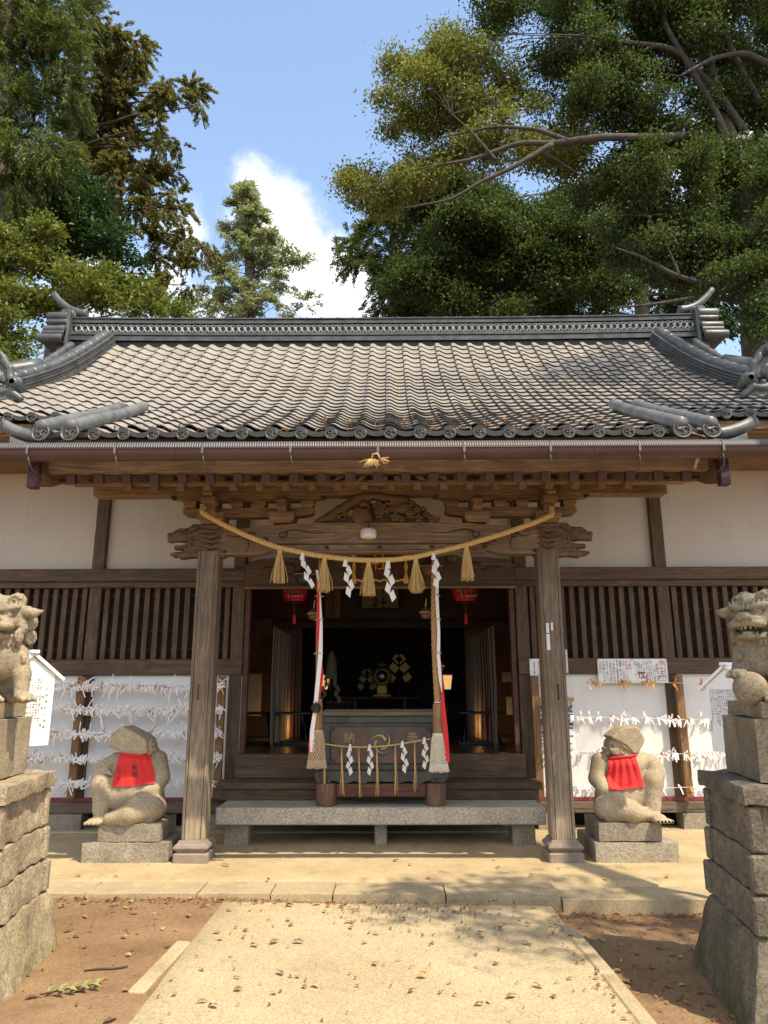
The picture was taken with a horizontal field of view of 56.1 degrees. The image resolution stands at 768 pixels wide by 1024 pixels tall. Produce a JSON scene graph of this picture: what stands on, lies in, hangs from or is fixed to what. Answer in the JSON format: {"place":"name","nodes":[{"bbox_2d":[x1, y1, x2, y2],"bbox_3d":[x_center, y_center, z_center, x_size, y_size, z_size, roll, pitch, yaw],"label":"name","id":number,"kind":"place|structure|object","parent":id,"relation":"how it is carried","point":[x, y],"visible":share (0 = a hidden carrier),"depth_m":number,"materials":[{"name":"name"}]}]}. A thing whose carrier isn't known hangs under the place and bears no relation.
{"place":"outdoors","nodes":[
{"label":"outdoors","id":0,"kind":"place"},
{"bbox_2d":[0,898,736,1023],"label":"ground","id":1,"kind":"structure","parent":0,"point":[104,943],"depth_m":4.59,"materials":[{"name":"brown soil"}]},
{"bbox_2d":[0,295,48,361],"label":"laurel tree","id":2,"kind":"object","parent":1,"relation":"on","point":[10,317],"visible":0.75,"depth_m":13.20,"materials":[{"name":"green plant"}]},
{"bbox_2d":[0,702,56,1004],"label":"stone pedestal","id":3,"kind":"object","parent":1,"relation":"on","point":[28,940],"visible":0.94,"depth_m":4.40,"materials":[{"name":"beige stone"}]},
{"bbox_2d":[0,593,43,703],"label":"guardian lion","id":4,"kind":"object","parent":3,"relation":"on","point":[18,621],"visible":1,"depth_m":4.46},
{"bbox_2d":[25,650,64,745],"bbox_3d":[-2.580,1.994,5.053,0.135,2.013,0.478,-13,-19,43],"label":"signboard","id":5,"kind":"object","parent":1,"relation":"on","point":[45,673],"visible":0.41,"depth_m":5.25,"materials":[{"name":"white paint"}]},
{"bbox_2d":[0,0,112,280],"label":"cedar tree","id":6,"kind":"object","parent":1,"relation":"on","point":[41,30],"visible":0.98,"depth_m":18.97,"materials":[{"name":"green plant"}]},
{"bbox_2d":[40,978,102,994],"bbox_3d":[-1.712,2.616,3.965,0.332,0.031,0.122,7,-15,-26],"label":"green sprig","id":7,"kind":"object","parent":1,"relation":"on","point":[73,987],"visible":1,"depth_m":3.96,"materials":[{"name":"green plant"}]},
{"bbox_2d":[8,146,160,293],"bbox_3d":[-9.335,-2.179,19.077,5.584,16.819,3.955,0,-14,0],"label":"broadleaf tree","id":8,"kind":"object","parent":1,"relation":"on","point":[94,234],"visible":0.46,"depth_m":20.00,"materials":[{"name":"green plant"}]},
{"bbox_2d":[0,206,202,328],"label":"laurel tree","id":9,"kind":"object","parent":1,"relation":"on","point":[84,284],"visible":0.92,"depth_m":15.84,"materials":[{"name":"green plant"}]},
{"bbox_2d":[84,965,127,971],"bbox_3d":[-1.658,2.724,4.295,0.248,0.015,0.020,3,-14,-13],"label":"dry twig","id":10,"kind":"object","parent":1,"relation":"on","point":[106,968],"visible":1,"depth_m":4.29,"materials":[{"name":"brown wood"}]},
{"bbox_2d":[103,1016,116,1021],"bbox_3d":[-1.374,2.544,3.614,0.038,0.015,0.077,-6,-21,39],"label":"fallen leaf","id":11,"kind":"object","parent":1,"relation":"on","point":[108,1018],"visible":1,"depth_m":3.61,"materials":[{"name":"plant"}]},
{"bbox_2d":[43,0,225,358],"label":"cedar tree","id":12,"kind":"object","parent":1,"relation":"on","point":[116,87],"visible":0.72,"depth_m":23.33,"materials":[{"name":"green plant"}]},
{"bbox_2d":[186,176,323,317],"bbox_3d":[-6.878,-4.734,36.227,8.214,29.896,5.105,0,-14,0],"label":"fir tree","id":13,"kind":"object","parent":1,"relation":"on","point":[247,233],"visible":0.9,"depth_m":37.44,"materials":[{"name":"green plant"}]},
{"bbox_2d":[45,832,708,886],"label":"platform","id":14,"kind":"structure","parent":1,"relation":"on","point":[357,857],"depth_m":6.70,"materials":[{"name":"concrete"}]},
{"bbox_2d":[81,814,181,862],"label":"statue plinth","id":15,"kind":"structure","parent":14,"relation":"on","point":[156,841],"depth_m":6.84,"materials":[{"name":"stone"}]},
{"bbox_2d":[83,725,170,825],"bbox_3d":[-2.518,2.617,7.217,0.758,0.910,0.628,0,-14,0],"label":"monkey statue","id":16,"kind":"object","parent":15,"relation":"on","point":[130,780],"visible":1,"depth_m":7.06,"materials":[{"name":"stone"}]},
{"bbox_2d":[215,800,546,845],"bbox_3d":[-0.034,3.336,7.699,3.440,0.405,0.520,0,-14,0],"label":"stone step","id":17,"kind":"object","parent":14,"relation":"on","point":[239,819],"visible":0.98,"depth_m":7.49,"materials":[{"name":"stone"}]},
{"bbox_2d":[316,781,445,806],"bbox_3d":[-0.031,3.004,7.675,1.385,0.226,0.216,0,-14,0],"label":"log stand","id":18,"kind":"object","parent":17,"relation":"on","point":[434,794],"visible":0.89,"depth_m":7.63,"materials":[{"name":"brown wood"}]},
{"bbox_2d":[314,709,448,783],"bbox_3d":[-0.030,2.571,7.930,1.440,0.760,0.475,0,-14,0],"label":"offering box","id":19,"kind":"object","parent":18,"relation":"on","point":[361,727],"visible":0.9,"depth_m":7.78,"materials":[{"name":"paint"}]},
{"bbox_2d":[322,737,429,797],"bbox_3d":[-0.081,2.707,7.630,1.164,0.610,0.074,0,-14,0],"label":"sacred rope","id":20,"kind":"object","parent":19,"relation":"hanging from","point":[369,746],"visible":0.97,"depth_m":7.64,"materials":[{"name":"wicker"}]},
{"bbox_2d":[0,287,767,863],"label":"shrine hall","id":21,"kind":"structure","parent":14,"relation":"on","point":[128,559],"depth_m":8.87,"materials":[{"name":"wood"}]},
{"bbox_2d":[0,588,89,659],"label":"lattice window","id":22,"kind":"structure","parent":21,"relation":"in","point":[60,630],"depth_m":9.00,"materials":[{"name":"brown wood"}]},
{"bbox_2d":[66,677,86,798],"bbox_3d":[-3.631,2.653,8.512,0.090,1.375,0.069,0,-14,0],"label":"rack post","id":23,"kind":"object","parent":21,"relation":"attached to","point":[76,749],"visible":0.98,"depth_m":8.47,"materials":[{"name":"brown wood"}]},
{"bbox_2d":[27,747,221,771],"bbox_3d":[-3.577,2.844,8.357,3.408,0.332,0.096,0,-14,0],"label":"paper fortune cord","id":24,"kind":"object","parent":23,"relation":"attached to","point":[92,759],"visible":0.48,"depth_m":8.36,"materials":[{"name":"white paper"}]},
{"bbox_2d":[48,774,217,795],"bbox_3d":[-3.574,3.108,8.300,3.414,0.357,0.082,0,-14,0],"label":"paper fortune cord","id":25,"kind":"object","parent":23,"relation":"attached to","point":[69,783],"visible":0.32,"depth_m":8.29,"materials":[{"name":"white paper"}]},
{"bbox_2d":[49,720,223,745],"bbox_3d":[-3.582,2.601,8.424,3.446,0.327,0.080,0,-14,0],"label":"paper fortune cord","id":26,"kind":"object","parent":23,"relation":"attached to","point":[103,734],"visible":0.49,"depth_m":8.41,"materials":[{"name":"white paper"}]},
{"bbox_2d":[52,698,226,723],"bbox_3d":[-3.569,2.343,8.485,3.428,0.351,0.083,0,-14,0],"label":"paper fortune cord","id":27,"kind":"object","parent":23,"relation":"attached to","point":[93,711],"visible":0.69,"depth_m":8.48,"materials":[{"name":"white paper"}]},
{"bbox_2d":[54,674,226,701],"bbox_3d":[-3.568,2.090,8.546,3.431,0.325,0.084,0,-14,0],"label":"paper fortune cord","id":28,"kind":"object","parent":23,"relation":"attached to","point":[130,687],"visible":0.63,"depth_m":8.54,"materials":[{"name":"white paper"}]},
{"bbox_2d":[99,588,232,658],"bbox_3d":[-2.713,1.394,9.003,1.640,0.890,0.127,0,-14,0],"label":"lattice window","id":29,"kind":"structure","parent":21,"relation":"in","point":[138,623],"depth_m":8.98,"materials":[{"name":"brown wood"}]},
{"bbox_2d":[212,676,226,798],"bbox_3d":[-1.941,2.646,8.501,0.090,1.375,0.069,0,-14,0],"label":"rack post","id":30,"kind":"object","parent":21,"relation":"attached to","point":[219,741],"visible":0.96,"depth_m":8.46,"materials":[{"name":"brown wood"}]},
{"bbox_2d":[248,674,261,715],"bbox_3d":[-2.078,2.884,11.369,0.283,0.648,0.025,0,-14,0],"label":"white notice","id":31,"kind":"object","parent":21,"relation":"attached to","point":[254,692],"visible":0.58,"depth_m":11.36,"materials":[{"name":"beige paper"}]},
{"bbox_2d":[246,712,269,744],"bbox_3d":[-1.787,3.026,10.084,0.500,0.434,0.360,0,-14,0],"label":"folding stool","id":32,"kind":"object","parent":21,"relation":"on","point":[268,725],"visible":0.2,"depth_m":9.97,"materials":[{"name":"black metal"}]},
{"bbox_2d":[251,590,308,618],"bbox_3d":[-1.831,1.551,12.051,1.137,0.472,0.028,0,-14,0],"label":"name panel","id":33,"kind":"object","parent":21,"relation":"attached to","point":[272,604],"visible":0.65,"depth_m":12.03,"materials":[{"name":"black wood"}]},
{"bbox_2d":[270,626,299,744],"bbox_3d":[-1.451,2.579,10.756,0.051,1.570,2.104,-1,-14,4],"label":"door","id":34,"kind":"structure","parent":21,"relation":"hanging from","point":[285,671],"depth_m":10.59,"materials":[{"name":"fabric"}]},
{"bbox_2d":[265,711,312,744],"bbox_3d":[-1.329,3.024,10.081,0.620,0.434,0.360,0,-14,0],"label":"folding stool","id":35,"kind":"object","parent":21,"relation":"on","point":[302,714],"visible":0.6,"depth_m":9.96,"materials":[{"name":"black metal"}]},
{"bbox_2d":[282,589,307,623],"bbox_3d":[-1.193,0.934,9.661,0.352,1.132,0.357,0,-14,0],"label":"paper lantern","id":36,"kind":"object","parent":21,"relation":"hanging from","point":[294,597],"visible":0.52,"depth_m":9.51,"materials":[{"name":"red paper"}]},
{"bbox_2d":[294,559,315,585],"bbox_3d":[-0.943,0.711,8.581,0.270,0.338,0.262,0,-14,0],"label":"shrine bell","id":37,"kind":"object","parent":21,"relation":"hanging from","point":[299,576],"visible":0.75,"depth_m":8.49,"materials":[{"name":"black paint"}]},
{"bbox_2d":[306,559,326,769],"bbox_3d":[-0.688,1.554,7.548,0.213,2.154,0.262,0,-14,0],"label":"bell rope","id":38,"kind":"object","parent":21,"relation":"hanging from","point":[316,745],"visible":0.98,"depth_m":7.39,"materials":[{"name":"white fabric"}]},
{"bbox_2d":[307,600,316,619],"bbox_3d":[-0.765,1.067,7.834,0.143,0.223,0.137,0,-14,0],"label":"shrine bell","id":39,"kind":"object","parent":38,"relation":"hanging from","point":[312,614],"visible":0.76,"depth_m":7.78,"materials":[{"name":"gold metal"}]},
{"bbox_2d":[322,674,329,709],"bbox_3d":[-1.016,3.268,12.284,0.280,0.995,0.280,0,-14,0],"label":"lit lantern","id":40,"kind":"object","parent":21,"relation":"on","point":[324,699],"visible":0.24,"depth_m":12.29,"materials":[{"name":"black paint"}]},
{"bbox_2d":[320,651,340,708],"bbox_3d":[-0.901,3.054,12.208,0.376,1.373,0.246,0,-14,0],"label":"paper wand","id":41,"kind":"object","parent":21,"relation":"on","point":[331,669],"visible":0.73,"depth_m":12.21,"materials":[{"name":"black paint"}]},
{"bbox_2d":[325,589,340,627],"bbox_3d":[-0.854,1.599,12.011,0.260,0.661,0.028,0,-14,0],"label":"title board","id":42,"kind":"object","parent":21,"relation":"attached to","point":[333,604],"visible":0.98,"depth_m":12.01,"materials":[{"name":"brown wood"}]},
{"bbox_2d":[326,701,350,708],"bbox_3d":[-0.762,3.437,12.034,0.420,0.546,0.040,0,-14,0],"label":"railing","id":43,"kind":"object","parent":21,"relation":"on","point":[335,702],"visible":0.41,"depth_m":12.07,"materials":[{"name":"black wood"}]},
{"bbox_2d":[45,375,669,447],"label":"roof litter","id":44,"kind":"object","parent":21,"relation":"on","point":[436,428],"visible":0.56,"depth_m":6.83,"materials":[{"name":"brown plant"}]},
{"bbox_2d":[357,669,376,708],"bbox_3d":[-0.318,3.447,13.264,0.369,1.106,0.160,0,-14,0],"label":"ritual wand","id":45,"kind":"object","parent":21,"relation":"on","point":[362,678],"visible":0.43,"depth_m":13.33,"materials":[{"name":"black paint"}]},
{"bbox_2d":[360,523,376,539],"bbox_3d":[-0.163,0.196,7.529,0.172,0.174,0.172,0,-14,0],"label":"porch lamp","id":46,"kind":"object","parent":21,"relation":"attached to","point":[368,533],"visible":1,"depth_m":7.46,"materials":[{"name":"white paint"}]},
{"bbox_2d":[358,453,389,467],"bbox_3d":[-0.086,-0.443,6.169,0.268,0.146,0.077,0,-14,0],"label":"straw tuft","id":47,"kind":"object","parent":21,"relation":"hanging from","point":[371,461],"visible":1,"depth_m":6.17,"materials":[{"name":"beige wicker"}]},
{"bbox_2d":[199,505,554,601],"bbox_3d":[-0.071,0.409,7.311,3.681,1.030,0.188,0,-14,0],"label":"sacred rope","id":48,"kind":"object","parent":21,"relation":"hanging from","point":[416,583],"visible":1,"depth_m":7.27,"materials":[{"name":"wicker"}]},
{"bbox_2d":[351,555,407,583],"bbox_3d":[-0.050,0.609,8.943,0.701,0.565,0.075,0,-14,0],"label":"shrine plaque","id":49,"kind":"object","parent":21,"relation":"attached to","point":[396,571],"visible":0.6,"depth_m":8.91,"materials":[{"name":"brown paint"}]},
{"bbox_2d":[360,589,399,612],"bbox_3d":[-0.065,1.357,11.979,0.660,0.643,0.042,0,-14,0],"label":"calligraphy frame","id":50,"kind":"object","parent":21,"relation":"attached to","point":[380,599],"visible":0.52,"depth_m":11.94,"materials":[{"name":"brown wood"}]},
{"bbox_2d":[389,654,411,708],"bbox_3d":[0.288,3.358,13.487,0.492,1.383,0.160,0,-14,0],"label":"ritual wand","id":51,"kind":"object","parent":21,"relation":"on","point":[399,660],"visible":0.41,"depth_m":13.57,"materials":[{"name":"black paint"}]},
{"bbox_2d":[419,555,442,578],"bbox_3d":[0.556,0.621,8.642,0.302,0.368,0.294,0,-14,0],"label":"shrine bell","id":52,"kind":"object","parent":21,"relation":"hanging from","point":[425,566],"visible":0.52,"depth_m":8.54,"materials":[{"name":"orange metal"}]},
{"bbox_2d":[429,558,449,772],"bbox_3d":[0.556,1.569,7.559,0.216,2.194,0.213,0,-14,0],"label":"bell rope","id":53,"kind":"object","parent":21,"relation":"hanging from","point":[440,744],"visible":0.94,"depth_m":7.42,"materials":[{"name":"fabric"}]},
{"bbox_2d":[419,599,430,618],"bbox_3d":[0.452,1.053,7.828,0.143,0.223,0.137,0,-14,0],"label":"shrine bell","id":54,"kind":"object","parent":53,"relation":"hanging from","point":[425,613],"visible":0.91,"depth_m":7.78,"materials":[{"name":"gold metal"}]},
{"bbox_2d":[442,674,456,733],"bbox_3d":[1.085,3.261,12.269,0.280,0.989,0.280,0,-14,0],"label":"lit lantern","id":55,"kind":"object","parent":21,"relation":"on","point":[447,682],"visible":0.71,"depth_m":12.28,"materials":[{"name":"black paint"}]},
{"bbox_2d":[443,555,458,563],"bbox_3d":[0.785,0.473,8.419,0.193,0.269,0.187,0,-14,0],"label":"shrine bell","id":56,"kind":"object","parent":21,"relation":"hanging from","point":[450,559],"visible":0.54,"depth_m":8.35,"materials":[{"name":"black paint"}]},
{"bbox_2d":[452,589,477,623],"bbox_3d":[1.083,0.928,9.644,0.352,1.140,0.357,0,-14,0],"label":"paper lantern","id":57,"kind":"object","parent":21,"relation":"hanging from","point":[465,597],"visible":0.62,"depth_m":9.49,"materials":[{"name":"red paper"}]},
{"bbox_2d":[438,590,508,618],"bbox_3d":[1.572,1.548,12.025,1.416,0.470,0.028,0,-14,0],"label":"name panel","id":58,"kind":"object","parent":21,"relation":"attached to","point":[485,604],"visible":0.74,"depth_m":12.01,"materials":[{"name":"black wood"}]},
{"bbox_2d":[465,626,497,744],"bbox_3d":[1.434,2.567,10.737,0.048,1.570,2.108,1,-14,-4],"label":"door","id":59,"kind":"structure","parent":21,"relation":"hanging from","point":[481,673],"depth_m":10.54,"materials":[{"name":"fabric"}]},
{"bbox_2d":[457,711,505,744],"bbox_3d":[1.354,3.012,10.063,0.620,0.434,0.360,0,-14,0],"label":"folding stool","id":60,"kind":"object","parent":21,"relation":"on","point":[462,741],"visible":0.88,"depth_m":9.95,"materials":[{"name":"black metal"}]},
{"bbox_2d":[502,672,510,681],"bbox_3d":[1.962,2.613,11.403,0.184,0.154,0.025,0,-14,0],"label":"white notice","id":61,"kind":"object","parent":21,"relation":"attached to","point":[506,676],"visible":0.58,"depth_m":11.39,"materials":[{"name":"beige paper"}]},
{"bbox_2d":[506,697,512,714],"bbox_3d":[1.977,3.015,11.203,0.136,0.270,0.025,0,-14,0],"label":"white notice","id":62,"kind":"object","parent":21,"relation":"attached to","point":[509,705],"visible":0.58,"depth_m":11.19,"materials":[{"name":"beige paper"}]},
{"bbox_2d":[529,659,539,682],"bbox_3d":[1.889,1.919,8.701,0.252,0.283,0.014,0,-14,0],"label":"notice sheet","id":63,"kind":"object","parent":21,"relation":"attached to","point":[534,667],"visible":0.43,"depth_m":8.71,"materials":[{"name":"white paper"}]},
{"bbox_2d":[530,675,544,797],"bbox_3d":[1.804,2.630,8.475,0.090,1.375,0.069,0,-14,0],"label":"rack post","id":64,"kind":"object","parent":21,"relation":"attached to","point":[536,726],"visible":0.82,"depth_m":8.46,"materials":[{"name":"brown wood"}]},
{"bbox_2d":[540,697,575,749],"bbox_3d":[2.050,2.528,8.613,0.475,0.599,0.014,0,-14,0],"label":"event poster","id":65,"kind":"object","parent":21,"relation":"attached to","point":[571,724],"visible":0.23,"depth_m":8.61,"materials":[{"name":"white paper"}]},
{"bbox_2d":[565,649,567,672],"bbox_3d":[2.209,1.806,8.714,0.024,0.280,0.020,0,-14,0],"label":"thermometer","id":66,"kind":"object","parent":21,"relation":"attached to","point":[566,660],"visible":1,"depth_m":8.71,"materials":[{"name":"white paint"}]},
{"bbox_2d":[527,586,658,657],"bbox_3d":[2.592,1.371,8.968,1.610,0.890,0.127,0,-14,0],"label":"lattice window","id":67,"kind":"structure","parent":21,"relation":"in","point":[610,621],"depth_m":8.94,"materials":[{"name":"brown wood"}]},
{"bbox_2d":[597,659,633,682],"bbox_3d":[2.796,1.919,8.694,0.423,0.287,0.014,0,-14,0],"label":"notice sheet","id":68,"kind":"object","parent":21,"relation":"attached to","point":[613,670],"visible":0.93,"depth_m":8.69,"materials":[{"name":"white paper"}]},
{"bbox_2d":[632,659,668,682],"bbox_3d":[3.209,1.920,8.696,0.431,0.287,0.014,0,-14,0],"label":"notice sheet","id":69,"kind":"object","parent":21,"relation":"attached to","point":[656,670],"visible":1,"depth_m":8.70,"materials":[{"name":"white paper"}]},
{"bbox_2d":[673,675,693,797],"bbox_3d":[3.519,2.623,8.464,0.090,1.375,0.069,0,-14,0],"label":"rack post","id":70,"kind":"object","parent":21,"relation":"attached to","point":[683,738],"visible":1,"depth_m":8.44,"materials":[{"name":"brown wood"}]},
{"bbox_2d":[542,745,724,761],"bbox_3d":[3.523,2.785,8.322,3.392,0.205,0.082,0,-14,0],"label":"paper fortune cord","id":71,"kind":"object","parent":70,"relation":"attached to","point":[697,754],"visible":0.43,"depth_m":8.32,"materials":[{"name":"white paper"}]},
{"bbox_2d":[573,782,704,795],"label":"paper fortune cord","id":72,"kind":"object","parent":70,"relation":"attached to","point":[588,786],"visible":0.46,"depth_m":8.23,"materials":[{"name":"white paper"}]},
{"bbox_2d":[569,711,709,727],"bbox_3d":[3.522,2.411,8.416,3.390,0.228,0.077,0,-14,0],"label":"paper fortune cord","id":73,"kind":"object","parent":70,"relation":"attached to","point":[666,720],"visible":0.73,"depth_m":8.41,"materials":[{"name":"white paper"}]},
{"bbox_2d":[578,675,702,690],"bbox_3d":[3.522,2.014,8.513,3.390,0.201,0.076,0,-14,0],"label":"paper fortune cord","id":74,"kind":"object","parent":70,"relation":"attached to","point":[623,682],"visible":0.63,"depth_m":8.51,"materials":[{"name":"white paper"}]},
{"bbox_2d":[669,586,767,657],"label":"lattice window","id":75,"kind":"structure","parent":21,"relation":"in","point":[698,631],"depth_m":8.94,"materials":[{"name":"brown wood"}]},
{"bbox_3d":[0.006,3.969,13.083,1.800,0.007,2.700,0,-14,0],"label":"red carpet","id":76,"kind":"object","parent":21,"relation":"on","visible":0},
{"bbox_2d":[340,697,421,708],"bbox_3d":[-0.072,3.671,13.104,1.500,0.595,0.500,0,-14,0],"label":"altar table","id":77,"kind":"object","parent":76,"relation":"on","point":[355,702],"visible":0.48,"depth_m":12.93,"materials":[{"name":"red wood"}]},
{"bbox_2d":[372,662,391,696],"bbox_3d":[-0.037,3.072,13.250,0.362,0.634,0.160,0,-14,0],"label":"altar mirror","id":78,"kind":"object","parent":77,"relation":"on","point":[381,678],"visible":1,"depth_m":13.23,"materials":[{"name":"gold glass"}]},
{"bbox_2d":[577,814,678,862],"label":"statue plinth","id":79,"kind":"structure","parent":14,"relation":"on","point":[600,840],"depth_m":6.82,"materials":[{"name":"stone"}]},
{"bbox_2d":[588,725,673,823],"bbox_3d":[2.405,2.593,7.160,0.735,0.888,0.657,0,-14,0],"label":"monkey statue","id":80,"kind":"object","parent":79,"relation":"on","point":[626,776],"visible":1,"depth_m":7.03,"materials":[{"name":"stone"}]},
{"bbox_2d":[46,881,711,914],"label":"kerb","id":81,"kind":"structure","parent":1,"relation":"on","point":[642,900],"depth_m":5.79,"materials":[{"name":"stone"}]},
{"bbox_2d":[23,896,735,1023],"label":"leaf litter","id":82,"kind":"object","parent":1,"relation":"on","point":[475,912],"visible":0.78,"depth_m":5.30,"materials":[{"name":"brown plant"}]},
{"bbox_2d":[128,928,656,1023],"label":"path edge","id":83,"kind":"object","parent":1,"relation":"on","point":[159,968],"visible":0.63,"depth_m":4.17,"materials":[{"name":"stone"}]},
{"bbox_2d":[327,207,468,316],"bbox_3d":[0.697,-2.650,25.298,5.766,20.630,4.692,0,-14,0],"label":"cedar tree","id":84,"kind":"object","parent":1,"relation":"on","point":[358,248],"visible":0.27,"depth_m":26.45,"materials":[{"name":"green plant"}]},
{"bbox_2d":[366,148,660,316],"bbox_3d":[4.511,-2.992,23.278,10.369,20.318,6.309,0,-14,0],"label":"oak tree","id":85,"kind":"object","parent":1,"relation":"on","point":[507,242],"visible":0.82,"depth_m":23.34,"materials":[{"name":"green plant"}]},
{"bbox_2d":[321,0,767,357],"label":"oak tree","id":86,"kind":"object","parent":1,"relation":"on","point":[603,71],"visible":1,"depth_m":16.97,"materials":[{"name":"green plant"}]},
{"bbox_2d":[473,131,767,343],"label":"cedar tree","id":87,"kind":"object","parent":1,"relation":"on","point":[723,315],"visible":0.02,"depth_m":28.00,"materials":[{"name":"green plant"}]},
{"bbox_2d":[697,662,736,751],"bbox_3d":[2.811,2.175,5.687,0.135,1.933,0.478,12,-18,-41],"label":"signboard","id":88,"kind":"object","parent":1,"relation":"on","point":[717,684],"visible":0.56,"depth_m":5.88,"materials":[{"name":"white paint"}]},
{"bbox_2d":[691,700,767,1023],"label":"stone pedestal","id":89,"kind":"object","parent":1,"relation":"on","point":[729,961],"visible":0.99,"depth_m":4.17,"materials":[{"name":"grey stone"}]},
{"bbox_2d":[715,589,767,703],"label":"guardian lion","id":90,"kind":"object","parent":89,"relation":"on","point":[747,625],"visible":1,"depth_m":4.35},
{"bbox_2d":[129,902,636,1023],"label":"path","id":91,"kind":"structure","parent":0,"point":[330,955],"depth_m":4.24,"materials":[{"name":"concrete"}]},
{"bbox_2d":[7,0,767,359],"label":"sky","id":92,"kind":"structure","parent":0,"point":[285,74],"materials":[{"name":"blue"}]}
]}

